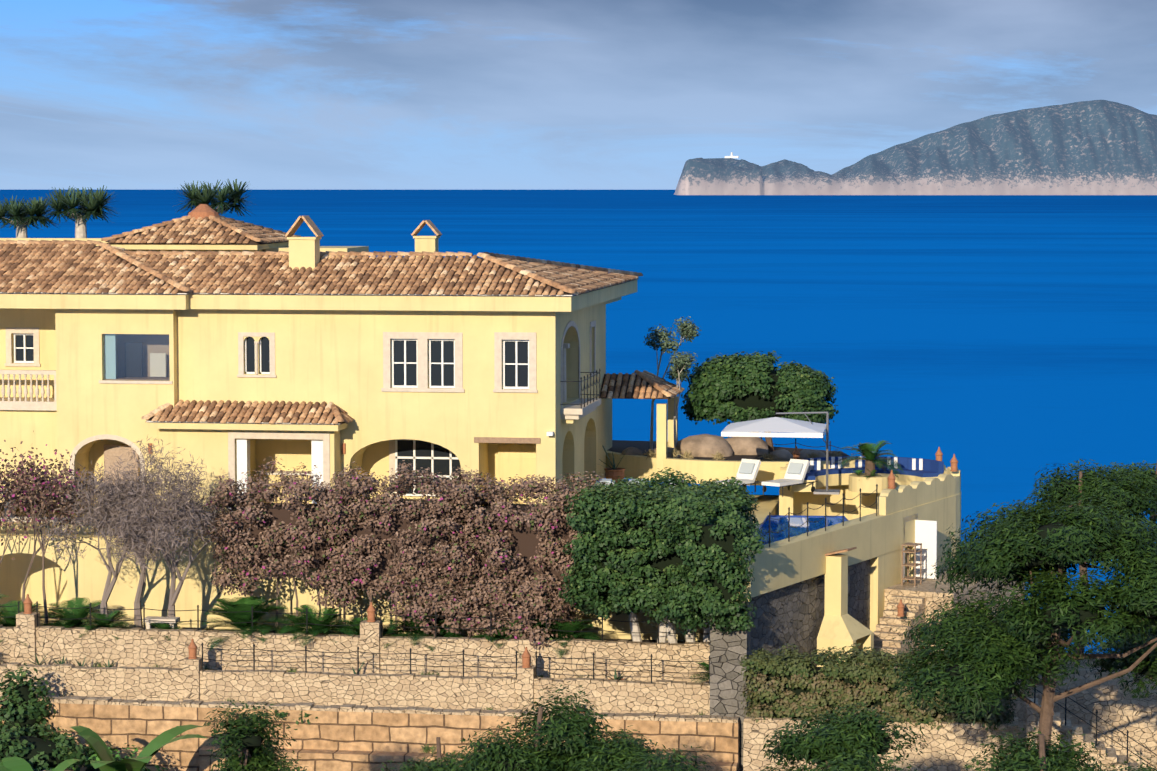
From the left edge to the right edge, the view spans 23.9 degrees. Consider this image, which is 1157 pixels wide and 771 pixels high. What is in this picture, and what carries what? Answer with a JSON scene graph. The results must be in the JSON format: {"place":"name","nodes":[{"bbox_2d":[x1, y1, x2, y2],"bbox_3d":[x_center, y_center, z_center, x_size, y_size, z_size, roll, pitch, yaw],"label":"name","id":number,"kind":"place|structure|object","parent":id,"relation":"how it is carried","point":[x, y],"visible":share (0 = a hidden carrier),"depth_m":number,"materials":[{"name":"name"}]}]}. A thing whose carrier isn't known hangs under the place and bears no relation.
{"place":"outdoors","nodes":[
{"label":"outdoors","id":0,"kind":"place"},
{"bbox_2d":[58,207,91,237],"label":"tree trunk","id":1,"kind":"object","parent":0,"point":[80,229],"visible":0.38,"depth_m":103.11,"materials":[{"name":"grey plant"}]},
{"bbox_2d":[38,185,119,223],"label":"dragon tree leaves","id":2,"kind":"object","parent":1,"relation":"attached to","point":[94,206],"visible":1,"depth_m":102.72,"materials":[{"name":"green plant"}]},
{"bbox_2d":[0,320,600,509],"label":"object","id":3,"kind":"object","parent":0,"point":[143,356],"visible":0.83,"depth_m":91.69,"materials":[{"name":"beige paint"}]},
{"bbox_2d":[0,612,709,715],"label":"stone retaining wall","id":4,"kind":"structure","parent":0,"point":[142,650],"depth_m":83.23,"materials":[{"name":"stone"}]},
{"bbox_2d":[0,431,103,623],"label":"bougainvillea","id":5,"kind":"object","parent":4,"relation":"on","point":[21,487],"depth_m":86.52,"materials":[{"name":"plant"}]},
{"bbox_2d":[33,434,250,628],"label":"bare tree","id":6,"kind":"object","parent":4,"relation":"on","point":[110,504],"depth_m":85.05,"materials":[{"name":"plant"}]},
{"bbox_2d":[145,616,179,628],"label":"garden bench","id":7,"kind":"object","parent":4,"relation":"on","point":[158,618],"visible":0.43,"depth_m":85.51,"materials":[{"name":"white stone"}]},
{"bbox_2d":[0,637,704,760],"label":"wall weeds","id":8,"kind":"object","parent":4,"relation":"on","point":[425,749],"depth_m":82.92,"materials":[{"name":"green plant"}]},
{"bbox_2d":[0,594,709,682],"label":"cycad","id":9,"kind":"object","parent":4,"relation":"on","point":[68,618],"depth_m":85.08,"materials":[{"name":"green plant"}]},
{"bbox_2d":[202,456,608,648],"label":"bougainvillea hedge leaves","id":10,"kind":"object","parent":4,"relation":"on","point":[462,495],"visible":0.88,"depth_m":84.31,"materials":[{"name":"plant"}]},
{"bbox_2d":[240,498,577,637],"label":"branches","id":11,"kind":"object","parent":4,"relation":"on","point":[526,541],"depth_m":84.94,"materials":[{"name":"brown plant"}]},
{"bbox_2d":[23,446,957,667],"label":"terracotta lanterns","id":12,"kind":"object","parent":4,"relation":"on","point":[371,611],"visible":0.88,"depth_m":85.49,"materials":[{"name":"orange ceramic"}]},
{"bbox_2d":[0,625,1017,728],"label":"wall cap stones","id":13,"kind":"object","parent":4,"relation":"on","point":[380,709],"depth_m":82.16,"materials":[{"name":"beige stone"}]},
{"bbox_2d":[243,707,316,729],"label":"climbing plant","id":14,"kind":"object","parent":13,"relation":"on","point":[297,722],"depth_m":81.16,"materials":[{"name":"green plant"}]},
{"bbox_2d":[0,437,1156,768],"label":"iron rope railings","id":15,"kind":"object","parent":13,"relation":"on","point":[306,661],"visible":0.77,"depth_m":82.98,"materials":[{"name":"black metal"}]},
{"bbox_2d":[580,468,624,712],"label":"terracotta pots","id":16,"kind":"object","parent":4,"relation":"on","point":[610,473],"visible":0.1,"depth_m":98.61,"materials":[{"name":"ceramic"}]},
{"bbox_2d":[27,445,644,711],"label":"potted plants","id":17,"kind":"object","parent":16,"relation":"on","point":[354,672],"visible":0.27,"depth_m":84.81,"materials":[{"name":"green plant"}]},
{"bbox_2d":[558,467,763,643],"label":"ficus","id":18,"kind":"object","parent":4,"relation":"on","point":[681,507],"depth_m":80.30,"materials":[{"name":"green plant"}]},
{"bbox_2d":[687,524,734,604],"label":"tree foliage","id":19,"kind":"object","parent":18,"relation":"attached to","point":[726,542],"visible":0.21,"depth_m":78.97,"materials":[{"name":"green plant"}]},
{"bbox_2d":[0,495,778,624],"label":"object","id":20,"kind":"object","parent":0,"point":[13,573],"depth_m":92.39,"materials":[{"name":"yellow paint"}]},
{"bbox_2d":[0,489,215,525],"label":"ledge","id":21,"kind":"object","parent":20,"relation":"on","point":[18,518],"visible":0.14,"depth_m":89.00,"materials":[{"name":"stone"}]},
{"bbox_2d":[0,533,703,640],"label":"facade wall","id":22,"kind":"structure","parent":20,"relation":"on","point":[87,576],"depth_m":88.44,"materials":[{"name":"yellow paint"}]},
{"bbox_2d":[596,479,614,487],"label":"table","id":23,"kind":"object","parent":20,"relation":"on","point":[607,480],"visible":0.12,"depth_m":95.60,"materials":[{"name":"white"}]},
{"bbox_2d":[718,459,766,491],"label":"sun lounger","id":24,"kind":"object","parent":20,"relation":"on","point":[748,469],"visible":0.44,"depth_m":96.43,"materials":[{"name":"white fabric"}]},
{"bbox_2d":[0,190,1156,653],"bbox_3d":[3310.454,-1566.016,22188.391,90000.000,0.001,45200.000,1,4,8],"label":"sea water","id":25,"kind":"structure","parent":0,"point":[1004,348],"depth_m":1274.62,"materials":[{"name":"blue liquid"}]},
{"bbox_2d":[674,100,1156,194],"bbox_3d":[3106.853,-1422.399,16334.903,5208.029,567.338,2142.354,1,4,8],"label":"island","id":26,"kind":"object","parent":25,"relation":"in","point":[1099,147],"visible":0.98,"depth_m":15787.99,"materials":[{"name":"grey stone"}]},
{"bbox_2d":[725,152,738,157],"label":"lighthouse","id":27,"kind":"object","parent":26,"relation":"on","point":[731,156],"visible":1,"depth_m":16003.13,"materials":[{"name":"white"}]},
{"bbox_2d":[0,0,1156,189],"label":"sky","id":28,"kind":"structure","parent":0,"point":[113,94],"materials":[{"name":"blue"}]},
{"bbox_2d":[606,399,611,449],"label":"pillar","id":29,"kind":"structure","parent":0,"point":[608,423],"depth_m":104.88,"materials":[{"name":"yellow paint"}]},
{"bbox_2d":[607,440,848,460],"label":"garden soil rock","id":30,"kind":"object","parent":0,"point":[619,446],"visible":0.02,"depth_m":104.85,"materials":[{"name":"brown stone"}]},
{"bbox_2d":[0,236,677,481],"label":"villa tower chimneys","id":31,"kind":"object","parent":30,"relation":"on","point":[304,252],"visible":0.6,"depth_m":90.71,"materials":[{"name":"yellow paint"}]},
{"bbox_2d":[0,308,151,397],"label":"villa","id":32,"kind":"object","parent":31,"relation":"attached to","point":[43,320],"visible":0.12,"depth_m":94.50,"materials":[{"name":"yellow paint"}]},
{"bbox_2d":[55,309,177,508],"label":"house wall","id":33,"kind":"structure","parent":31,"relation":"attached to","point":[88,404],"depth_m":91.73,"materials":[{"name":"yellow paint"}]},
{"bbox_2d":[160,429,340,512],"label":"porch wall","id":34,"kind":"structure","parent":31,"relation":"attached to","point":[209,447],"depth_m":90.87,"materials":[{"name":"yellow paint"}]},
{"bbox_2d":[0,215,683,424],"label":"roof tiles","id":35,"kind":"object","parent":31,"relation":"on","point":[563,277],"visible":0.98,"depth_m":92.42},
{"bbox_2d":[4,215,37,237],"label":"tree trunk","id":36,"kind":"object","parent":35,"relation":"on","point":[21,231],"visible":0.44,"depth_m":104.50,"materials":[{"name":"grey plant"}]},
{"bbox_2d":[0,195,60,229],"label":"dragon tree leaves","id":37,"kind":"object","parent":36,"relation":"on","point":[23,212],"visible":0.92,"depth_m":104.06,"materials":[{"name":"green plant"}]},
{"bbox_2d":[188,204,218,219],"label":"roof cap","id":38,"kind":"object","parent":35,"relation":"on","point":[203,210],"visible":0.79,"depth_m":100.71,"materials":[{"name":"ceramic"}]},
{"bbox_2d":[197,198,233,213],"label":"tree branches","id":39,"kind":"object","parent":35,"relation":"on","point":[224,207],"visible":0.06,"depth_m":105.76,"materials":[{"name":"grey plant"}]},
{"bbox_2d":[174,179,257,216],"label":"dragon tree leaves","id":40,"kind":"object","parent":39,"relation":"attached to","point":[207,195],"visible":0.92,"depth_m":105.31,"materials":[{"name":"green plant"}]},
{"bbox_2d":[0,282,623,424],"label":"eave mortar band","id":41,"kind":"object","parent":35,"relation":"on","point":[572,295],"visible":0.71,"depth_m":90.12,"materials":[{"name":"white"}]},
{"bbox_2d":[285,215,441,236],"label":"chimney caps","id":42,"kind":"object","parent":31,"relation":"on","point":[310,223],"visible":1,"depth_m":92.90,"materials":[{"name":"ceramic"}]},
{"bbox_2d":[177,301,605,507],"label":"house wall","id":43,"kind":"structure","parent":31,"relation":"attached to","point":[335,357],"depth_m":90.94,"materials":[{"name":"yellow paint"}]},
{"bbox_2d":[649,330,689,450],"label":"tree trunk","id":44,"kind":"object","parent":30,"relation":"on","point":[652,417],"visible":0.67,"depth_m":104.12,"materials":[{"name":"grey plant"}]},
{"bbox_2d":[644,316,701,353],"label":"olive leaves","id":45,"kind":"object","parent":44,"relation":"attached to","point":[683,328],"visible":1,"depth_m":103.62,"materials":[{"name":"green plant"}]},
{"bbox_2d":[673,363,685,447],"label":"tree trunk","id":46,"kind":"object","parent":30,"relation":"on","point":[674,421],"visible":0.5,"depth_m":102.73,"materials":[{"name":"grey plant"}]},
{"bbox_2d":[666,351,697,381],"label":"olive leaves","id":47,"kind":"object","parent":46,"relation":"attached to","point":[682,360],"visible":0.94,"depth_m":102.39,"materials":[{"name":"green plant"}]},
{"bbox_2d":[621,434,825,460],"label":"boulders","id":48,"kind":"object","parent":30,"relation":"on","point":[701,445],"visible":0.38,"depth_m":102.15,"materials":[{"name":"stone"}]},
{"bbox_2d":[606,450,854,484],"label":"terrace wall","id":49,"kind":"structure","parent":30,"relation":"on","point":[635,465],"depth_m":99.43,"materials":[{"name":"yellow paint"}]},
{"bbox_2d":[637,448,841,460],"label":"flowers","id":50,"kind":"object","parent":30,"relation":"on","point":[718,456],"visible":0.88,"depth_m":99.98,"materials":[{"name":"brown plant"}]},
{"bbox_2d":[705,368,796,450],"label":"topiary","id":51,"kind":"object","parent":30,"relation":"on","point":[752,400],"depth_m":103.11,"materials":[{"name":"green plant"}]},
{"bbox_2d":[681,351,838,424],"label":"topiary bush leaves","id":52,"kind":"object","parent":30,"relation":"on","point":[711,382],"visible":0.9,"depth_m":102.83,"materials":[{"name":"green plant"}]},
{"bbox_2d":[710,601,750,770],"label":"stone pillar","id":53,"kind":"structure","parent":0,"point":[727,653],"depth_m":79.69,"materials":[{"name":"grey stone"}]},
{"bbox_2d":[735,578,751,601],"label":"promontory wall","id":54,"kind":"structure","parent":0,"point":[749,587],"depth_m":79.41,"materials":[{"name":"beige stone"}]},
{"bbox_2d":[746,515,848,546],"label":"pool tile band","id":55,"kind":"object","parent":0,"point":[798,516],"visible":0.12,"depth_m":89.79,"materials":[{"name":"blue tile"}]},
{"bbox_2d":[751,559,869,704],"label":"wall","id":56,"kind":"structure","parent":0,"point":[793,613],"depth_m":84.26,"materials":[{"name":"grey stone"}]},
{"bbox_2d":[755,516,847,544],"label":"pool water","id":57,"kind":"structure","parent":56,"relation":"in","point":[779,525],"depth_m":87.44,"materials":[{"name":"blue liquid"}]},
{"bbox_2d":[779,485,960,631],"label":"bastion wall","id":58,"kind":"structure","parent":56,"relation":"on","point":[885,570],"depth_m":96.56,"materials":[{"name":"yellow paint"}]},
{"bbox_2d":[721,412,840,494],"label":"cantilever umbrella","id":59,"kind":"object","parent":58,"relation":"on","point":[765,426],"visible":1,"depth_m":95.19,"materials":[{"name":"white fabric"}]},
{"bbox_2d":[760,459,817,496],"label":"sun lounger","id":60,"kind":"object","parent":58,"relation":"on","point":[796,471],"visible":0.94,"depth_m":96.29,"materials":[{"name":"white fabric"}]},
{"bbox_2d":[832,440,902,476],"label":"potted palm","id":61,"kind":"object","parent":58,"relation":"attached to","point":[869,451],"depth_m":96.89,"materials":[{"name":"green plant"}]},
{"bbox_2d":[903,514,936,581],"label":"terrace door","id":62,"kind":"structure","parent":58,"relation":"attached to","point":[926,533],"depth_m":91.94,"materials":[{"name":"wood"}]},
{"bbox_2d":[735,464,960,596],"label":"terrace wall","id":63,"kind":"structure","parent":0,"point":[779,564],"depth_m":88.42,"materials":[{"name":"yellow paint"}]},
{"bbox_2d":[789,456,943,492],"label":"bastion seating","id":64,"kind":"object","parent":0,"point":[917,469],"visible":0.65,"depth_m":98.46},
{"bbox_2d":[852,468,880,477],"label":"bastion planter underplants","id":65,"kind":"object","parent":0,"point":[859,472],"visible":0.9,"depth_m":96.69,"materials":[{"name":"green plant"}]},
{"bbox_2d":[882,492,1156,752],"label":"tree","id":66,"kind":"object","parent":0,"point":[988,554],"depth_m":66.35,"materials":[{"name":"green plant"}]},
{"bbox_2d":[1104,607,1156,650],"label":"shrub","id":67,"kind":"object","parent":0,"point":[1119,635],"depth_m":79.22,"materials":[{"name":"green plant"}]},
{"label":"headland ground","id":68,"kind":"structure","parent":0,"visible":0},
{"bbox_2d":[0,703,739,770],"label":"stone wall","id":69,"kind":"structure","parent":68,"relation":"on","point":[346,741],"depth_m":80.91,"materials":[{"name":"stone"}]},
{"bbox_2d":[0,723,37,736],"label":"bush","id":70,"kind":"object","parent":69,"relation":"attached to","point":[22,730],"visible":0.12,"depth_m":81.85,"materials":[{"name":"green plant"}]},
{"bbox_2d":[0,663,56,737],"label":"shrub","id":71,"kind":"object","parent":69,"relation":"attached to","point":[36,711],"depth_m":81.94,"materials":[{"name":"green plant"}]},
{"bbox_2d":[817,554,873,666],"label":"barbecue chimney","id":72,"kind":"object","parent":68,"relation":"on","point":[841,627],"visible":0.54,"depth_m":85.08,"materials":[{"name":"yellow paint"}]},
{"bbox_2d":[825,547,856,555],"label":"barbecue chimney cap","id":73,"kind":"object","parent":72,"relation":"on","point":[841,551],"visible":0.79,"depth_m":84.98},
{"bbox_2d":[873,565,1024,668],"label":"stone wall","id":74,"kind":"structure","parent":68,"relation":"on","point":[917,598],"depth_m":89.04,"materials":[{"name":"beige stone"}]},
{"bbox_2d":[901,542,921,585],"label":"wooden shelf","id":75,"kind":"object","parent":74,"relation":"on","point":[908,564],"visible":1,"depth_m":90.56,"materials":[{"name":"brown wood"}]},
{"bbox_2d":[743,616,1156,770],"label":"stone wall","id":76,"kind":"structure","parent":68,"relation":"on","point":[952,748],"depth_m":78.85,"materials":[{"name":"stone"}]},
{"bbox_2d":[738,643,1016,730],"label":"hedge","id":77,"kind":"object","parent":76,"relation":"on","point":[872,660],"depth_m":76.06,"materials":[{"name":"green plant"}]},
{"bbox_2d":[1027,459,1156,659],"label":"tree","id":78,"kind":"object","parent":76,"relation":"in","point":[1100,485],"depth_m":80.64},
{"bbox_2d":[1095,460,1156,523],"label":"pine needles","id":79,"kind":"object","parent":68,"relation":"on","point":[1134,469],"depth_m":84.33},
{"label":"rocky ground","id":80,"kind":"structure","parent":0,"visible":0},
{"bbox_2d":[203,700,306,770],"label":"shrub","id":81,"kind":"object","parent":80,"relation":"on","point":[265,756],"depth_m":69.01,"materials":[{"name":"green plant"}]},
{"bbox_2d":[435,737,441,770],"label":"post","id":82,"kind":"object","parent":80,"relation":"on","point":[438,743],"visible":0.75,"depth_m":66.50,"materials":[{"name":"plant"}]},
{"bbox_2d":[375,748,480,770],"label":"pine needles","id":83,"kind":"object","parent":82,"relation":"attached to","point":[431,765],"visible":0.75,"depth_m":66.29,"materials":[{"name":"green plant"}]},
{"bbox_2d":[450,681,683,770],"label":"bush","id":84,"kind":"object","parent":80,"relation":"on","point":[580,746],"depth_m":64.94,"materials":[{"name":"green plant"}]},
{"bbox_2d":[760,701,929,770],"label":"shrub","id":85,"kind":"object","parent":80,"relation":"on","point":[837,733],"depth_m":61.19,"materials":[{"name":"green plant"}]},
{"bbox_2d":[963,725,1156,770],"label":"shrub","id":86,"kind":"object","parent":80,"relation":"on","point":[1060,759],"depth_m":60.92,"materials":[{"name":"green plant"}]},
{"bbox_2d":[1026,698,1141,770],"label":"stone stairs","id":87,"kind":"structure","parent":80,"relation":"on","point":[1059,727],"depth_m":73.72,"materials":[{"name":"beige stone"}]},
{"bbox_2d":[1083,624,1156,699],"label":"pine","id":88,"kind":"object","parent":80,"relation":"on","point":[1110,665],"depth_m":70.18,"materials":[{"name":"green plant"}]},
{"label":"banana stem","id":89,"kind":"object","parent":80,"relation":"on","visible":0},
{"bbox_2d":[0,756,79,770],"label":"banana leaves","id":90,"kind":"object","parent":89,"relation":"on","point":[16,763],"visible":1,"depth_m":78.04,"materials":[{"name":"green plant"}]},
{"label":"rock mound","id":91,"kind":"object","parent":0,"visible":0},
{"bbox_2d":[0,736,66,769],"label":"mound shrub","id":92,"kind":"object","parent":91,"relation":"on","point":[40,744],"visible":0.27,"depth_m":79.44,"materials":[{"name":"green plant"}]},
{"bbox_2d":[0,719,115,770],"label":"mound shrub","id":93,"kind":"object","parent":91,"relation":"on","point":[68,750],"visible":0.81,"depth_m":79.26,"materials":[{"name":"green plant"}]},
{"bbox_2d":[85,759,146,770],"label":"mound shrub","id":94,"kind":"object","parent":91,"relation":"on","point":[94,769],"visible":0.05,"depth_m":79.55,"materials":[{"name":"green plant"}]},
{"bbox_2d":[69,740,168,770],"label":"mound shrub","id":95,"kind":"object","parent":91,"relation":"on","point":[125,757],"visible":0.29,"depth_m":79.60,"materials":[{"name":"green plant"}]},
{"bbox_2d":[70,725,206,770],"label":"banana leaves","id":96,"kind":"object","parent":91,"relation":"on","point":[107,761],"visible":1,"depth_m":77.69,"materials":[{"name":"green plant"}]},
{"bbox_3d":[1.607,9.892,63.857,2.702,2.098,2.186,1,4,8],"label":"pine","id":97,"kind":"object","parent":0,"visible":0},
{"bbox_2d":[569,744,721,770],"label":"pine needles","id":98,"kind":"object","parent":97,"relation":"on","point":[668,767],"visible":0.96,"depth_m":62.86,"materials":[{"name":"green plant"}]}
]}

